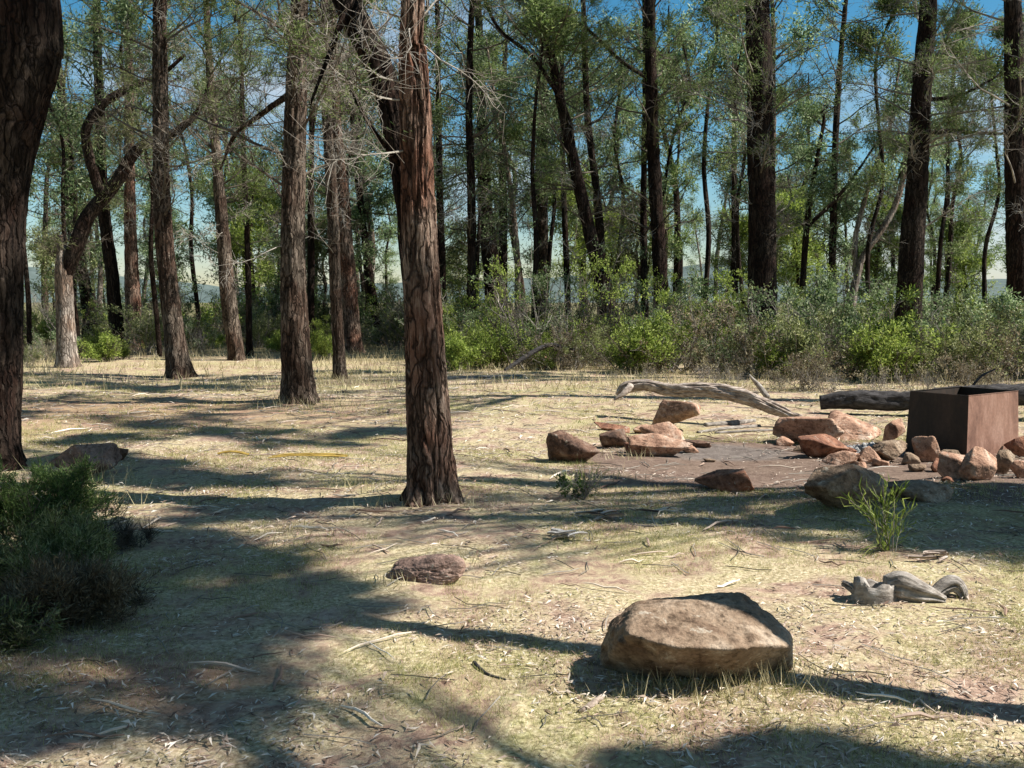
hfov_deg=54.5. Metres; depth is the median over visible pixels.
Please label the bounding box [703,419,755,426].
stick
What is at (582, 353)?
shrub
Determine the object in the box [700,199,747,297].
tree
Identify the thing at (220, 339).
shrub
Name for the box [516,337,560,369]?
shrub
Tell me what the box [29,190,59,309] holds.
tree
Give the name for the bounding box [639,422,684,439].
rock
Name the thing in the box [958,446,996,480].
rock
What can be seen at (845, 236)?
tree
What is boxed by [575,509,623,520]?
bark pieces
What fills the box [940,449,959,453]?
rock
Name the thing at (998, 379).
shrub
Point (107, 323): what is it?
shrub
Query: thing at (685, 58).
tree
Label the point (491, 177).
tree
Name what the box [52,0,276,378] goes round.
tree
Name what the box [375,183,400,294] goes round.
tree
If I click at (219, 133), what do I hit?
tree
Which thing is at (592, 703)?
stick
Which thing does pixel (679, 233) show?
tree
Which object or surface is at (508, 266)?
tree
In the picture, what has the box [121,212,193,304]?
tree
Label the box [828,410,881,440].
rock
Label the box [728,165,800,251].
tree
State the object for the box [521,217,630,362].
shrub
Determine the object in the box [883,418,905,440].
rock
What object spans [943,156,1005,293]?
tree
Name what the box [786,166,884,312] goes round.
tree
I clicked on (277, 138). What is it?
tree
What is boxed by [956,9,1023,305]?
tree
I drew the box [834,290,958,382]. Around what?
shrub
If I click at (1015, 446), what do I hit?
rock
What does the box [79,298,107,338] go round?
shrub
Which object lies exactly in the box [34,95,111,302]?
tree
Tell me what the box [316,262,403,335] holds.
shrub
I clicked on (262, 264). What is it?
tree
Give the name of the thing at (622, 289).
shrub
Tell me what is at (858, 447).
ash rubble
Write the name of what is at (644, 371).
shrub
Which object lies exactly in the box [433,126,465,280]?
tree
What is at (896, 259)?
tree
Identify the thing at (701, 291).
shrub
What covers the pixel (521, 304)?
shrub
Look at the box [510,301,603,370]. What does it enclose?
shrub
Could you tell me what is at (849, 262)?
shrub
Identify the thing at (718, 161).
tree
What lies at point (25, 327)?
shrub
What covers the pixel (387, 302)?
shrub
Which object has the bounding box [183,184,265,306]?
tree
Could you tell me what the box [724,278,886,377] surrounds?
shrub
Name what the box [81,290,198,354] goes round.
shrub
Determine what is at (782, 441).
rock
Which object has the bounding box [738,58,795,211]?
tree
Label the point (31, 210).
tree
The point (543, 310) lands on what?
shrub
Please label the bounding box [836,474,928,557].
plant
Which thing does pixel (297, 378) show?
tree
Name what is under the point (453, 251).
tree
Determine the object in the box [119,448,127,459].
rock
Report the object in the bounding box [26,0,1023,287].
sky
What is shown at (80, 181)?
tree
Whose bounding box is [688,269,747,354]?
shrub
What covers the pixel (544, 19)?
tree
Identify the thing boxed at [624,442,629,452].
rock
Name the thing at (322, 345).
shrub
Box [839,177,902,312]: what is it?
tree
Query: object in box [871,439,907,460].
rock
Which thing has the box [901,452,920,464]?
rock
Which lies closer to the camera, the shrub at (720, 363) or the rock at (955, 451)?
the rock at (955, 451)
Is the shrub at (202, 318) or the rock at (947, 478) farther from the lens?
the shrub at (202, 318)
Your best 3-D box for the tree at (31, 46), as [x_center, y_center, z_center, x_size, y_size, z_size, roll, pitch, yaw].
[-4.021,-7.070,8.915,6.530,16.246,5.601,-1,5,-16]
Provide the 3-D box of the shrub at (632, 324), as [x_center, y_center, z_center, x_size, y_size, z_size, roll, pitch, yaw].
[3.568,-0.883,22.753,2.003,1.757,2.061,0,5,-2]
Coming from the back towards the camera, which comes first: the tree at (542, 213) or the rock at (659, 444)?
the tree at (542, 213)
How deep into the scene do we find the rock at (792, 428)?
11.44 m
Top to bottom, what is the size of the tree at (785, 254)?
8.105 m
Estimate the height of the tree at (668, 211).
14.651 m
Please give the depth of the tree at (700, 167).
57.33 m
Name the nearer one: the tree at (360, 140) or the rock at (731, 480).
the rock at (731, 480)
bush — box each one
[0,449,138,552]
[0,500,131,590]
[0,542,164,635]
[0,592,67,655]
[93,503,166,555]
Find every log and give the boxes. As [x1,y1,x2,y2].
[614,379,802,416]
[819,383,1023,410]
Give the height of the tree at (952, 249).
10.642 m
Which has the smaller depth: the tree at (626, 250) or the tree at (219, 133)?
the tree at (626, 250)
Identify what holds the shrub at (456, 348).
on the ground at (316, 656)
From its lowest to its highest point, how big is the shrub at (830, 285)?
2.806 m
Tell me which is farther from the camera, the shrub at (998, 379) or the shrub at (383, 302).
the shrub at (383, 302)
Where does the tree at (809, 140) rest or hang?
on the ground at (316, 656)
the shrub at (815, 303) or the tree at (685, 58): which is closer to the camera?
the shrub at (815, 303)
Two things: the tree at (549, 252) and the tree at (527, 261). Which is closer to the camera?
the tree at (549, 252)
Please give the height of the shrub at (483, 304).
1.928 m
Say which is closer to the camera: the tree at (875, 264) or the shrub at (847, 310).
the shrub at (847, 310)
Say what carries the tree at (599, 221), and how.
on the ground at (316, 656)
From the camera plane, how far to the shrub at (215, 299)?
35.10 m
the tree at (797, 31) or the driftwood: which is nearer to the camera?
the driftwood
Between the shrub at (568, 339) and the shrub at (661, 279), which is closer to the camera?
the shrub at (568, 339)
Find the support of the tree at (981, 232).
on the ground at (316, 656)
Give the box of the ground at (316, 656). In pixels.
[0,302,1023,767]
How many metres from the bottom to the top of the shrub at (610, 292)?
3.722 m
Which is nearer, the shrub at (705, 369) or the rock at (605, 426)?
the rock at (605, 426)
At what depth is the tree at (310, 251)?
33.20 m
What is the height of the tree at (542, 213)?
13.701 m
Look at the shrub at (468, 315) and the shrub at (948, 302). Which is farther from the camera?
the shrub at (948, 302)
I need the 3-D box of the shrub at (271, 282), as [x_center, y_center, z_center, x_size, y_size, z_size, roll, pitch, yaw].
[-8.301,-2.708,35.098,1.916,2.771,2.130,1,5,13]
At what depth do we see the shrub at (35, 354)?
24.05 m
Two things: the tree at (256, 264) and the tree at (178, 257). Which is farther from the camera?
the tree at (256, 264)
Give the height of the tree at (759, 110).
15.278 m
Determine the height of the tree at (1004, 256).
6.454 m
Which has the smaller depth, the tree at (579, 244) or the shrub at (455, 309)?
the shrub at (455, 309)
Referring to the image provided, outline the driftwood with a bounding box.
[841,571,967,604]
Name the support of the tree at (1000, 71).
on the ground at (316, 656)
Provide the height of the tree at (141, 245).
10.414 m
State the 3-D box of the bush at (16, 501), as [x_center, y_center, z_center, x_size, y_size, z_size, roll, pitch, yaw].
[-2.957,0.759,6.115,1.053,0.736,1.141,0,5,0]
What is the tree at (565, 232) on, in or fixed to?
on the ground at (316, 656)
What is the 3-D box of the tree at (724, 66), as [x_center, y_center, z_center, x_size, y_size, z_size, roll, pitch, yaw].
[6.565,-5.460,29.214,3.231,9.916,3.140,-3,6,-35]
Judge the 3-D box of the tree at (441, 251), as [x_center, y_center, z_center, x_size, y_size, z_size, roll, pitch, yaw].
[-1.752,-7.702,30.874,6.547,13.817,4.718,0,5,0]
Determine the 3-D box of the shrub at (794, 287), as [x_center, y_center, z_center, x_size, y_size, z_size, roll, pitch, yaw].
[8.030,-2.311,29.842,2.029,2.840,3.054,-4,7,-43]
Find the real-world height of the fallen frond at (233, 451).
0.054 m
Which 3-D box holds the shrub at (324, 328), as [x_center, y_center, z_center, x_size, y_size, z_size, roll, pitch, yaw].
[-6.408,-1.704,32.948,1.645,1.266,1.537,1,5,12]
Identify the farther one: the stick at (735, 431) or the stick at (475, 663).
the stick at (735, 431)
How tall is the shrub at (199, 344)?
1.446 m
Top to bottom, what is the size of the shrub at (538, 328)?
3.644 m
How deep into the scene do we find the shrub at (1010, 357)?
19.32 m
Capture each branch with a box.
[447,374,524,379]
[504,343,574,371]
[972,368,995,384]
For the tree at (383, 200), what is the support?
on the ground at (316, 656)
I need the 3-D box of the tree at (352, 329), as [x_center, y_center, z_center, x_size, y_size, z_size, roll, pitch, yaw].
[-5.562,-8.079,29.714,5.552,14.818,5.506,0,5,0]
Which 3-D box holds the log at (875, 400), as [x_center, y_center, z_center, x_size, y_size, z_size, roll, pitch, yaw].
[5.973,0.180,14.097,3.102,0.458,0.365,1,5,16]
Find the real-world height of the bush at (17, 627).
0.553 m
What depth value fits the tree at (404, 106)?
7.57 m
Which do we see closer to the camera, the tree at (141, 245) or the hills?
the tree at (141, 245)
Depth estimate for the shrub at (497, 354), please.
23.29 m
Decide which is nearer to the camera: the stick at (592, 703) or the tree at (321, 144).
the stick at (592, 703)
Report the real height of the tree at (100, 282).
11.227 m
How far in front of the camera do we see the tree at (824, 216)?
93.73 m
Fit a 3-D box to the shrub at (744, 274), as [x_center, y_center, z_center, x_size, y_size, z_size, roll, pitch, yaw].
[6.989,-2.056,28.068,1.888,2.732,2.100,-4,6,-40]
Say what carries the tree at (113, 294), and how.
on the ground at (316, 656)
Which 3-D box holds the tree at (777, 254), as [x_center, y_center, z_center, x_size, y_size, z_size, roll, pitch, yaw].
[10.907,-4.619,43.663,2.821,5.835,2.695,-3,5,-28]
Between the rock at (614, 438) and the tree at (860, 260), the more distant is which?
the tree at (860, 260)
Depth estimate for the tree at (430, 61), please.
30.30 m
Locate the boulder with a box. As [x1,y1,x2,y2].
[600,592,792,678]
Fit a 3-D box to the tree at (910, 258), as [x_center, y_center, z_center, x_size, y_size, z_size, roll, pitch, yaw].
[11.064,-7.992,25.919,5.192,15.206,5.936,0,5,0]
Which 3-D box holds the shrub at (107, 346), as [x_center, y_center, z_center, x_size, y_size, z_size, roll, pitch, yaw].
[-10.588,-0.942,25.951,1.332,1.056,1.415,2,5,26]
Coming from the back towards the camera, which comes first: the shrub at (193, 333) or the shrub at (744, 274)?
the shrub at (193, 333)
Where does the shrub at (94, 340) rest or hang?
on the ground at (316, 656)
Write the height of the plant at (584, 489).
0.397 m
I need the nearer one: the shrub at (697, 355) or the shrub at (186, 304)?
the shrub at (697, 355)
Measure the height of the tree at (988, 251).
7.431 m
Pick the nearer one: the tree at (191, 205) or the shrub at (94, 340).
the shrub at (94, 340)
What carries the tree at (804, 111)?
on the ground at (316, 656)
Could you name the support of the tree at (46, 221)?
on the ground at (316, 656)
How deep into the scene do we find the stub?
15.01 m
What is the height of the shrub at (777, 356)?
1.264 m
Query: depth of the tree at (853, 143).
42.45 m
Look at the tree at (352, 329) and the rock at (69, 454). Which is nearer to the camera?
the rock at (69, 454)
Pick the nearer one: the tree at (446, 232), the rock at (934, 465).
the rock at (934, 465)
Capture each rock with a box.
[49,443,121,474]
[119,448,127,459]
[387,554,465,584]
[546,430,599,461]
[594,422,629,432]
[599,428,626,447]
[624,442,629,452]
[627,433,691,455]
[633,424,646,432]
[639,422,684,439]
[651,400,700,424]
[683,440,710,447]
[683,445,698,452]
[694,469,753,492]
[703,458,715,461]
[772,416,843,442]
[776,436,793,445]
[793,445,803,452]
[797,434,848,457]
[804,464,890,508]
[821,451,859,464]
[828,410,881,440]
[845,447,856,451]
[852,462,866,467]
[858,446,880,463]
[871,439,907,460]
[871,458,889,466]
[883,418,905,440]
[886,480,953,502]
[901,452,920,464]
[908,464,925,471]
[911,436,939,461]
[930,458,938,471]
[937,451,964,478]
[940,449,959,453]
[940,476,954,482]
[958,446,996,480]
[995,449,1014,474]
[1004,436,1023,456]
[1010,460,1023,477]
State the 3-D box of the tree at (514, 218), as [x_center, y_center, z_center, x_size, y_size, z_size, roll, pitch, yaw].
[-0.177,-6.360,32.303,4.266,11.041,4.986,1,5,7]
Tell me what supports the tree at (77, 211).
on the ground at (316, 656)
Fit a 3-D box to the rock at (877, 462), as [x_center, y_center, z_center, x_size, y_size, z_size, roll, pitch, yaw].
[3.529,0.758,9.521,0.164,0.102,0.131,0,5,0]
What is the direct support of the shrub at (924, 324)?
on the ground at (316, 656)
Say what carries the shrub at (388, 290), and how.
on the ground at (316, 656)
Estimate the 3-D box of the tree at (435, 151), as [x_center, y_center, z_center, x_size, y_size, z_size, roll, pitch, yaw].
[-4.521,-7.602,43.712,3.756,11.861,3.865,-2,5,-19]
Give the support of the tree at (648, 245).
on the ground at (316, 656)
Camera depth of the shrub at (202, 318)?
35.81 m
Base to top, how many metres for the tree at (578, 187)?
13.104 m
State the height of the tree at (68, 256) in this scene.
8.089 m
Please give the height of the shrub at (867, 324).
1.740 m
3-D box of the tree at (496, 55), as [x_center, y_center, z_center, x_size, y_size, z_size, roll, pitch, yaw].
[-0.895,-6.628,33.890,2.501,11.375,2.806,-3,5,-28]
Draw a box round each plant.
[553,459,609,499]
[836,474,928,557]
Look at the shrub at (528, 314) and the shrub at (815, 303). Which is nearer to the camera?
the shrub at (815, 303)
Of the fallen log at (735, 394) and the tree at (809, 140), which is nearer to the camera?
the fallen log at (735, 394)
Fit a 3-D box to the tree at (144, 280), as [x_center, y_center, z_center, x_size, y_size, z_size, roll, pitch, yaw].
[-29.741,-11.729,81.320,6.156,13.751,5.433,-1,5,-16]
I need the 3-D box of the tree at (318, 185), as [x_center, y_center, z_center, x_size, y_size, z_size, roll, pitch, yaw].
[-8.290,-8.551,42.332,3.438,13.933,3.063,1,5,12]
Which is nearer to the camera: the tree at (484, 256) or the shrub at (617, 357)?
the shrub at (617, 357)
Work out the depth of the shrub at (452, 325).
24.59 m
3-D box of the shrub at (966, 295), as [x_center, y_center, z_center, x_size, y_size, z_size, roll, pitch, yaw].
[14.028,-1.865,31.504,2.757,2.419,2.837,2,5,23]
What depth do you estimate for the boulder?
4.09 m
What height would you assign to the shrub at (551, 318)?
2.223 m
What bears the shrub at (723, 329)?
on the ground at (316, 656)
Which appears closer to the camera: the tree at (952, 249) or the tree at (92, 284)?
the tree at (952, 249)
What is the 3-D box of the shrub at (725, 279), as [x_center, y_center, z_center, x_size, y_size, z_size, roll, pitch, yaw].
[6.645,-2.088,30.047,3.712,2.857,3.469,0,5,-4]
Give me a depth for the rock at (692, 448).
10.68 m
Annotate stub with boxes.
[748,374,769,398]
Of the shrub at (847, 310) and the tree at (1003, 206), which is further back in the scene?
the tree at (1003, 206)
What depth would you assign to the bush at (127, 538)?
6.42 m
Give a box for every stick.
[472,661,506,679]
[481,478,534,480]
[571,514,705,526]
[577,691,611,712]
[696,424,760,432]
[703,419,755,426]
[714,429,772,433]
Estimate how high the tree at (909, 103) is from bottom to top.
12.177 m
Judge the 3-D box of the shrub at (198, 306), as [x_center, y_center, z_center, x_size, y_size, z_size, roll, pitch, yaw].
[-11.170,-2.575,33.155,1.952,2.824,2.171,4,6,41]
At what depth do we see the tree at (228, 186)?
56.85 m
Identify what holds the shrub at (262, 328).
on the ground at (316, 656)
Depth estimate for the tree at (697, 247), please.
89.92 m
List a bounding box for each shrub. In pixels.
[23,291,47,343]
[23,310,39,348]
[23,337,44,365]
[24,260,124,346]
[24,286,43,331]
[25,301,81,344]
[31,328,80,361]
[77,292,124,335]
[77,330,125,361]
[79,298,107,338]
[79,325,102,357]
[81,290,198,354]
[99,313,124,334]
[112,334,145,358]
[120,278,199,337]
[141,264,211,345]
[143,287,205,346]
[161,303,215,343]
[182,315,223,352]
[184,295,244,341]
[195,271,258,335]
[201,332,225,348]
[208,276,279,344]
[212,293,309,348]
[237,270,321,343]
[252,269,280,337]
[258,330,280,351]
[267,294,330,331]
[309,314,331,344]
[310,318,332,359]
[314,283,395,335]
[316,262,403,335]
[356,261,518,339]
[358,290,403,339]
[358,296,403,349]
[362,278,403,345]
[362,325,382,347]
[373,278,461,319]
[395,279,480,366]
[440,269,484,327]
[442,279,524,333]
[442,303,482,346]
[443,255,540,362]
[444,326,494,370]
[452,294,534,341]
[461,304,538,368]
[463,336,488,367]
[469,218,591,367]
[471,254,538,368]
[479,286,568,348]
[494,316,549,352]
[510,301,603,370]
[512,307,543,338]
[513,260,573,338]
[516,330,557,355]
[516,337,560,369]
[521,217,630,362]
[539,305,574,334]
[544,309,613,368]
[549,252,623,365]
[558,223,699,360]
[564,286,710,374]
[568,297,636,347]
[573,315,612,367]
[588,254,655,363]
[599,342,637,368]
[604,369,622,380]
[609,332,669,372]
[611,244,704,330]
[619,274,742,373]
[621,308,698,369]
[623,267,695,323]
[625,268,740,349]
[625,309,689,346]
[627,243,718,330]
[634,362,666,380]
[660,372,678,383]
[670,267,746,347]
[677,293,719,368]
[677,333,724,369]
[685,352,734,382]
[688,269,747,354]
[691,335,752,374]
[700,322,775,370]
[703,284,747,347]
[709,279,774,341]
[713,286,841,374]
[714,295,811,380]
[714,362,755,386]
[721,267,779,331]
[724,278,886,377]
[739,268,886,373]
[748,323,826,379]
[763,333,844,391]
[766,369,795,390]
[772,241,920,369]
[775,266,855,365]
[776,259,820,320]
[781,285,815,321]
[789,283,960,379]
[793,255,886,366]
[800,362,849,391]
[809,301,879,346]
[818,272,960,336]
[819,324,867,378]
[823,302,929,372]
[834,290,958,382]
[841,276,953,333]
[854,362,892,390]
[889,358,943,391]
[897,348,938,376]
[903,295,1023,379]
[909,319,967,377]
[910,285,1023,376]
[923,269,1003,334]
[927,288,1004,349]
[931,340,1010,386]
[940,305,1023,381]
[947,295,1023,376]
[956,296,1023,377]
[977,370,1023,384]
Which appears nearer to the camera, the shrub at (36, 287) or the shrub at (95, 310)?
the shrub at (36, 287)
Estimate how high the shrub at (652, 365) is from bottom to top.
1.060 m
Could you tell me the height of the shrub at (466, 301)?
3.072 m
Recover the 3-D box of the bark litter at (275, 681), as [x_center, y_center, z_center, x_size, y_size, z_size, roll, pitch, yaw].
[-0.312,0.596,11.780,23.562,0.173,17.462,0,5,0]
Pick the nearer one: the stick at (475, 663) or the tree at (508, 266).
the stick at (475, 663)
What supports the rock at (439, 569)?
on the ground at (316, 656)
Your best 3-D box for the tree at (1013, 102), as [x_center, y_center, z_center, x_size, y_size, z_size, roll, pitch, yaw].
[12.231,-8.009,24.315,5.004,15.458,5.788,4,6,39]
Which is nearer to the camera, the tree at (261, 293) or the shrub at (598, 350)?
the shrub at (598, 350)
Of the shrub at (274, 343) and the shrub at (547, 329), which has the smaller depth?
the shrub at (547, 329)
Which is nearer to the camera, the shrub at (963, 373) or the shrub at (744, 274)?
the shrub at (963, 373)
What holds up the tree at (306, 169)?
on the ground at (316, 656)
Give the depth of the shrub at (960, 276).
31.82 m
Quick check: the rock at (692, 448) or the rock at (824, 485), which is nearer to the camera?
the rock at (824, 485)
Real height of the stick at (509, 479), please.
0.062 m
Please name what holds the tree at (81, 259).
on the ground at (316, 656)
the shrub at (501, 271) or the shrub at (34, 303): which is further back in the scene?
the shrub at (34, 303)
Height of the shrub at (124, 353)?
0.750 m
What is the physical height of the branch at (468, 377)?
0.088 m
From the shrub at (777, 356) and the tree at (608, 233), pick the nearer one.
the shrub at (777, 356)
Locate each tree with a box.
[0,0,63,471]
[24,21,92,355]
[26,220,79,315]
[27,37,230,367]
[27,97,87,321]
[27,162,59,267]
[28,31,114,291]
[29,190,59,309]
[31,0,123,339]
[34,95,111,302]
[38,13,112,357]
[38,180,124,339]
[41,0,200,345]
[51,92,149,313]
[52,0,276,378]
[61,0,210,350]
[64,0,188,356]
[80,186,98,303]
[86,238,121,313]
[90,88,151,240]
[105,0,321,360]
[111,161,183,311]
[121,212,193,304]
[133,14,229,342]
[136,135,215,280]
[136,194,207,325]
[143,174,183,276]
[146,0,400,404]
[178,127,269,288]
[180,0,281,355]
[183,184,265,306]
[186,68,273,289]
[188,71,251,267]
[194,138,271,303]
[209,158,280,299]
[214,0,524,506]
[230,0,398,379]
[233,161,327,331]
[240,211,279,295]
[245,0,398,353]
[247,0,378,344]
[254,188,328,312]
[256,127,314,288]
[257,256,279,299]
[263,13,399,345]
[270,106,324,291]
[278,37,429,336]
[305,199,360,327]
[308,31,344,327]
[308,80,388,340]
[313,60,380,236]
[315,118,375,273]
[325,176,402,343]
[345,131,399,305]
[349,179,390,302]
[363,115,402,284]
[372,82,451,208]
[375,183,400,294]
[378,21,465,272]
[382,0,466,268]
[388,0,545,304]
[390,0,585,318]
[424,0,559,322]
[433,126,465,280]
[434,12,572,313]
[443,55,553,311]
[445,210,484,308]
[445,241,466,303]
[447,122,515,241]
[452,6,587,315]
[456,28,524,313]
[460,0,658,354]
[475,0,608,318]
[479,237,512,290]
[494,0,589,327]
[501,0,638,324]
[502,0,602,337]
[508,0,720,319]
[510,0,611,340]
[518,0,660,264]
[518,202,558,280]
[548,84,608,309]
[548,155,616,329]
[556,183,606,298]
[578,70,641,273]
[580,9,680,298]
[585,0,774,319]
[592,197,639,288]
[604,174,683,325]
[612,5,713,320]
[614,176,649,256]
[622,217,673,295]
[626,159,693,275]
[628,10,723,262]
[658,48,704,303]
[665,0,745,346]
[668,0,866,350]
[668,194,719,298]
[671,0,848,211]
[674,25,782,320]
[674,108,778,313]
[684,1,800,304]
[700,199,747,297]
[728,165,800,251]
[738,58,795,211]
[739,229,788,305]
[745,166,816,309]
[775,64,907,313]
[775,170,828,301]
[776,0,934,341]
[776,137,825,244]
[777,73,842,302]
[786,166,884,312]
[808,204,843,285]
[817,0,1023,340]
[819,131,871,307]
[825,134,864,300]
[832,51,966,307]
[836,0,918,323]
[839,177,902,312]
[842,185,904,316]
[847,250,893,317]
[866,53,963,312]
[884,228,925,284]
[902,165,946,318]
[911,0,1023,357]
[924,61,999,335]
[924,164,944,296]
[926,202,1004,318]
[926,218,994,327]
[927,83,974,282]
[927,197,1001,300]
[930,1,1003,332]
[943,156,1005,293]
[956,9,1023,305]
[968,37,1003,158]
[987,111,1005,264]
[995,216,1005,271]
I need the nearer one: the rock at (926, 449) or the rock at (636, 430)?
the rock at (926, 449)
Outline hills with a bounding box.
[24,263,1005,302]
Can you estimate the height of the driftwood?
0.173 m
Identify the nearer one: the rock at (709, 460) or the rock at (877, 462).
the rock at (877, 462)
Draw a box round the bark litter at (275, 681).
[1,377,1023,767]
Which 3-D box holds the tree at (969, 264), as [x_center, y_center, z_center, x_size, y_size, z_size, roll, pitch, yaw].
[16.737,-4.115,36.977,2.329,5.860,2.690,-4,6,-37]
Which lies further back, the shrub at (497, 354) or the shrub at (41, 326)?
the shrub at (41, 326)
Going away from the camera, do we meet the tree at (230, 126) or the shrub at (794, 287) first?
the shrub at (794, 287)
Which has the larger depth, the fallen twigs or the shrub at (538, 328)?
the shrub at (538, 328)
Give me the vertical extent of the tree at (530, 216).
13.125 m
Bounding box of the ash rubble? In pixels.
[847,441,909,453]
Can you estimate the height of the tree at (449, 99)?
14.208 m
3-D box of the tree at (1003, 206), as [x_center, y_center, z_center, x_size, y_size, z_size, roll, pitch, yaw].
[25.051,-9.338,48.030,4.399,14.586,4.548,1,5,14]
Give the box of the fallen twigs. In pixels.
[1,385,1023,767]
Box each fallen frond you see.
[217,450,248,454]
[268,453,346,457]
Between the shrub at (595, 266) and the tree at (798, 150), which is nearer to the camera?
the shrub at (595, 266)
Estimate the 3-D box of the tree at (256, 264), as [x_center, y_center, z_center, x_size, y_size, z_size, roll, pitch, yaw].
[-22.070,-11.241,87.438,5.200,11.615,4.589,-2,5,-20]
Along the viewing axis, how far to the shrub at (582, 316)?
29.62 m
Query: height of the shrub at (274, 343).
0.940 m
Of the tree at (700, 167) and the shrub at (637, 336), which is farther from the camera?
the tree at (700, 167)
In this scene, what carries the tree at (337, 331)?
on the ground at (316, 656)
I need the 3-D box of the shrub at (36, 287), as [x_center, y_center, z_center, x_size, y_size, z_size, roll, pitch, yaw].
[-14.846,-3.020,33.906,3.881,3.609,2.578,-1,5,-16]
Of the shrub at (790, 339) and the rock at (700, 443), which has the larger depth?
the shrub at (790, 339)
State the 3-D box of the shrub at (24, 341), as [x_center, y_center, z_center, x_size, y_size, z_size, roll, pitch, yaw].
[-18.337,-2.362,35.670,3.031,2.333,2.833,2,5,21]
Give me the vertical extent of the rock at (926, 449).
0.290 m
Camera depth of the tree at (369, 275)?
33.94 m
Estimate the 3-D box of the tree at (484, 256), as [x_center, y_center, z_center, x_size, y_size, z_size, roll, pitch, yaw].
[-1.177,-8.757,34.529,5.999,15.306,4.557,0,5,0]
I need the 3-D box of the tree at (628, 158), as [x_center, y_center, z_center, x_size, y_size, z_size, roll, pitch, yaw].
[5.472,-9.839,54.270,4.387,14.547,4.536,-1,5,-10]
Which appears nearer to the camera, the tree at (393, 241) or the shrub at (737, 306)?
the shrub at (737, 306)
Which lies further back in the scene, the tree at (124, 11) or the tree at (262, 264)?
the tree at (262, 264)
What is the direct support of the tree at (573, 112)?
on the ground at (316, 656)
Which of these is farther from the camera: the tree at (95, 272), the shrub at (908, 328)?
the tree at (95, 272)
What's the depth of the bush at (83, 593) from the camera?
4.86 m
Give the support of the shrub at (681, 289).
on the ground at (316, 656)
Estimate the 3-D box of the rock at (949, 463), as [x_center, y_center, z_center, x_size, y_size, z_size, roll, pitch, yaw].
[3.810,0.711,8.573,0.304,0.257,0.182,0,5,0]
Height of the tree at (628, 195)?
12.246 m
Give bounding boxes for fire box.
[905,386,1018,455]
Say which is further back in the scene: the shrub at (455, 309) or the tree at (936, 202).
the tree at (936, 202)
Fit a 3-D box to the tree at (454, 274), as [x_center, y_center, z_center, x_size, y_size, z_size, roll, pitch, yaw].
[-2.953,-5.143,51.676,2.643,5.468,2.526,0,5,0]
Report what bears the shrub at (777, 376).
on the ground at (316, 656)
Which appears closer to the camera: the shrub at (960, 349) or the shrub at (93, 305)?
the shrub at (960, 349)
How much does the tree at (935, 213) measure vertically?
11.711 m
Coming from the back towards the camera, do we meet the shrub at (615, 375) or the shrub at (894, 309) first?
the shrub at (894, 309)
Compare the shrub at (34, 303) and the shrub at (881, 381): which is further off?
the shrub at (34, 303)
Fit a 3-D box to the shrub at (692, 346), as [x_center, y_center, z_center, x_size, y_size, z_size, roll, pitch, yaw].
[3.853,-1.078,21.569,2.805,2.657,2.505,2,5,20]
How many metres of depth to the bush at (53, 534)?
5.44 m
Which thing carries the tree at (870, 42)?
on the ground at (316, 656)
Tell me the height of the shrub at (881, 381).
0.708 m
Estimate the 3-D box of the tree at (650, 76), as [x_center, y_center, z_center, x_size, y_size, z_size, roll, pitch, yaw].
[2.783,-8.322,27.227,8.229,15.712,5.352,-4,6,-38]
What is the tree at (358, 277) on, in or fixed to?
on the ground at (316, 656)
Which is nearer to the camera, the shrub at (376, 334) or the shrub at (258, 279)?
the shrub at (376, 334)
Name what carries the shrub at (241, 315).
on the ground at (316, 656)
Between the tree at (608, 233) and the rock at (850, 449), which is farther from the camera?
the tree at (608, 233)
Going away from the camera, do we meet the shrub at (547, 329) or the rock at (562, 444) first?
the rock at (562, 444)
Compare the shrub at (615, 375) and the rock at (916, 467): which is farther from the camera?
the shrub at (615, 375)
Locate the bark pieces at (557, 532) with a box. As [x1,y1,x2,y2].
[547,528,587,538]
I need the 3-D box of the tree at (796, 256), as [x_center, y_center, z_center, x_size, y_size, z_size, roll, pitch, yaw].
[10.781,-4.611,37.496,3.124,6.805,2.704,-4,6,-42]
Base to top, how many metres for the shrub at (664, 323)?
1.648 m
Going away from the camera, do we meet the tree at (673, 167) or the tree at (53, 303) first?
the tree at (673, 167)
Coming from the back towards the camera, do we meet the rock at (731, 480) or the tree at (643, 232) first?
the tree at (643, 232)
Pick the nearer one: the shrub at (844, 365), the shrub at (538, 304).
the shrub at (844, 365)
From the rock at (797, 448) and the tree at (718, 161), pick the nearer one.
the rock at (797, 448)
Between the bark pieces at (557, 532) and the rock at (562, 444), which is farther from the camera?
the rock at (562, 444)
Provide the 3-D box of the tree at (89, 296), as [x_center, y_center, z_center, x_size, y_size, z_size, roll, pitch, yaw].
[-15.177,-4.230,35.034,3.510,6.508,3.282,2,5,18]
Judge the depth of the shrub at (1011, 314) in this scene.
19.92 m
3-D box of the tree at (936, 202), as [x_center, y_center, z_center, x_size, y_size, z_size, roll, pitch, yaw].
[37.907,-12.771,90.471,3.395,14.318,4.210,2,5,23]
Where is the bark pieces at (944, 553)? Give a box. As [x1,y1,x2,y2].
[908,550,948,561]
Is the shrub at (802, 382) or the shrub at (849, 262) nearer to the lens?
the shrub at (802, 382)

